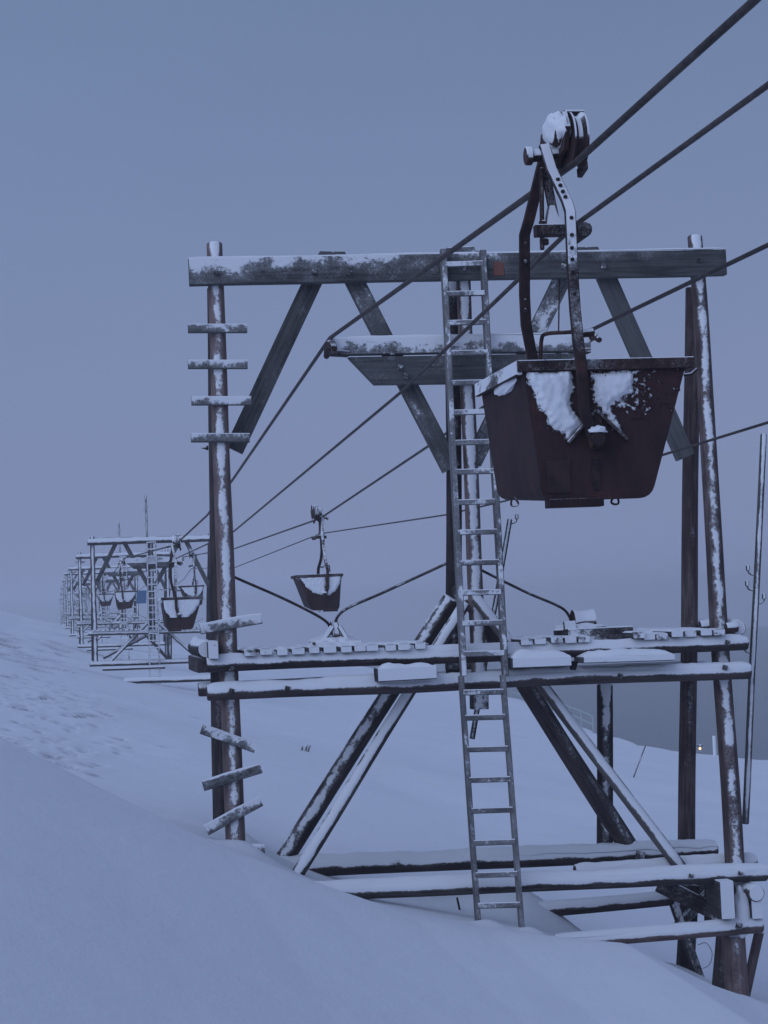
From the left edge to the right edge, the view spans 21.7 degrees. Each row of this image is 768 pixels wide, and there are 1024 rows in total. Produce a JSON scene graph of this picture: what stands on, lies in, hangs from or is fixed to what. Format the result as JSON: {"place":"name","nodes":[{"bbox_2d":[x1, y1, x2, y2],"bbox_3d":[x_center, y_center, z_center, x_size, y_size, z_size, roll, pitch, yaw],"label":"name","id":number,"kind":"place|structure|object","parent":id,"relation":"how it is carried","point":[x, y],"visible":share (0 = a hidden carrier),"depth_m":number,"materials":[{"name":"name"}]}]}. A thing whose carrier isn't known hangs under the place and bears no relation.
{"place":"outdoors","nodes":[
{"label":"outdoors","id":0,"kind":"place"},
{"bbox_2d":[136,590,146,603],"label":"blue board","id":1,"kind":"object","parent":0,"point":[141,596],"visible":0.9,"depth_m":150.89,"materials":[{"name":"paint"}]},
{"bbox_2d":[0,610,767,1023],"bbox_3d":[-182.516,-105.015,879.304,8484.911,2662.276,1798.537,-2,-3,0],"label":"snow ground","id":2,"kind":"structure","parent":0,"point":[132,890],"depth_m":17.24,"materials":[{"name":"white snow"}]},
{"bbox_2d":[59,597,88,624],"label":"ropeway trestle","id":3,"kind":"object","parent":2,"relation":"on","point":[73,608],"visible":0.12,"depth_m":367.13,"materials":[{"name":"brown wood"}]},
{"bbox_2d":[60,592,90,625],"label":"ropeway trestle","id":4,"kind":"object","parent":2,"relation":"on","point":[77,604],"visible":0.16,"depth_m":317.69,"materials":[{"name":"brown wood"}]},
{"bbox_2d":[60,585,100,625],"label":"ropeway trestle","id":5,"kind":"object","parent":2,"relation":"on","point":[77,594],"visible":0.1,"depth_m":271.50,"materials":[{"name":"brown wood"}]},
{"bbox_2d":[62,578,109,630],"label":"ropeway trestle","id":6,"kind":"object","parent":2,"relation":"on","point":[85,595],"visible":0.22,"depth_m":232.01,"materials":[{"name":"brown wood"}]},
{"bbox_2d":[64,571,121,630],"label":"ropeway trestle","id":7,"kind":"object","parent":2,"relation":"on","point":[87,584],"visible":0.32,"depth_m":192.50,"materials":[{"name":"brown wood"}]},
{"bbox_2d":[68,565,139,642],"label":"ropeway trestle","id":8,"kind":"object","parent":2,"relation":"on","point":[110,581],"visible":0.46,"depth_m":156.13,"materials":[{"name":"brown wood"}]},
{"bbox_2d":[75,522,170,659],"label":"ropeway trestle","id":9,"kind":"object","parent":2,"relation":"on","point":[131,572],"visible":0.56,"depth_m":115.72,"materials":[{"name":"brown wood"}]},
{"bbox_2d":[87,495,209,685],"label":"ropeway trestle","id":10,"kind":"object","parent":2,"relation":"on","point":[150,561],"visible":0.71,"depth_m":85.18,"materials":[{"name":"brown wood"}]},
{"bbox_2d":[123,675,209,683],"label":"fallen log","id":11,"kind":"object","parent":2,"relation":"on","point":[169,679],"visible":0.88,"depth_m":79.35,"materials":[{"name":"brown wood"}]},
{"bbox_2d":[188,234,767,996],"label":"ropeway trestle","id":12,"kind":"object","parent":2,"relation":"on","point":[724,896],"visible":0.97,"depth_m":20.23,"materials":[{"name":"brown wood"}]},
{"bbox_2d":[68,0,760,602],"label":"track cable","id":13,"kind":"object","parent":12,"relation":"attached to","point":[734,18],"visible":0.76,"depth_m":10.85,"materials":[{"name":"metal"}]},
{"bbox_2d":[113,556,136,609],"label":"ropeway bucket","id":14,"kind":"object","parent":13,"relation":"hanging from","point":[124,599],"visible":0.98,"depth_m":82.77,"materials":[{"name":"metal"}]},
{"bbox_2d":[158,534,203,631],"bbox_3d":[-4.630,1.594,45.530,0.984,2.229,1.222,-2,-3,-10],"label":"ropeway bucket","id":15,"kind":"object","parent":13,"relation":"hanging from","point":[179,613],"visible":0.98,"depth_m":44.99,"materials":[{"name":"metal"}]},
{"bbox_2d":[474,110,697,508],"bbox_3d":[1.059,-1.117,11.013,0.983,2.228,1.223,-2,-3,-11],"label":"ropeway bucket","id":16,"kind":"object","parent":13,"relation":"hanging from","point":[579,430],"visible":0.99,"depth_m":10.50,"materials":[{"name":"metal"}]},
{"bbox_2d":[74,81,767,597],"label":"haul rope","id":17,"kind":"object","parent":12,"relation":"attached to","point":[742,103],"visible":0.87,"depth_m":11.19,"materials":[{"name":"metal"}]},
{"bbox_2d":[89,421,767,602],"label":"haul rope","id":18,"kind":"object","parent":12,"relation":"attached to","point":[719,437],"visible":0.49,"depth_m":24.95,"materials":[{"name":"metal"}]},
{"bbox_2d":[90,242,767,593],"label":"track cable","id":19,"kind":"object","parent":12,"relation":"attached to","point":[700,277],"visible":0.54,"depth_m":19.00,"materials":[{"name":"metal"}]},
{"bbox_2d":[98,572,114,606],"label":"ropeway bucket","id":20,"kind":"object","parent":19,"relation":"hanging from","point":[105,600],"visible":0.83,"depth_m":120.26,"materials":[{"name":"metal"}]},
{"bbox_2d":[178,548,203,604],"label":"ropeway bucket","id":21,"kind":"object","parent":19,"relation":"hanging from","point":[192,590],"visible":0.84,"depth_m":77.27,"materials":[{"name":"metal"}]},
{"bbox_2d":[291,505,342,611],"bbox_3d":[-1.418,0.953,41.326,0.984,2.229,1.224,-2,-3,-9],"label":"ropeway bucket","id":22,"kind":"object","parent":19,"relation":"hanging from","point":[318,591],"visible":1,"depth_m":40.81,"materials":[{"name":"metal"}]},
{"bbox_2d":[511,687,593,732],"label":"railing","id":23,"kind":"object","parent":2,"relation":"on","point":[581,719],"visible":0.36,"depth_m":118.03,"materials":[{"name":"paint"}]},
{"bbox_2d":[633,745,645,776],"bbox_3d":[7.115,7.021,55.856,0.041,1.068,0.040,23,-6,-7],"label":"marker stake","id":24,"kind":"object","parent":2,"relation":"on","point":[639,761],"visible":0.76,"depth_m":55.85,"materials":[{"name":"brown wood"}]},
{"bbox_2d":[712,736,716,755],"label":"marker post","id":25,"kind":"object","parent":2,"relation":"on","point":[714,745],"visible":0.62,"depth_m":94.44,"materials":[{"name":"white"}]},
{"bbox_2d":[0,0,767,647],"label":"sky","id":26,"kind":"structure","parent":0,"point":[136,136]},
{"bbox_2d":[363,627,767,759],"bbox_3d":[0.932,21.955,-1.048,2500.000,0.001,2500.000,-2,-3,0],"label":"sea water","id":27,"kind":"structure","parent":0,"point":[646,713],"depth_m":397.68,"materials":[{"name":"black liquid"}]}
]}

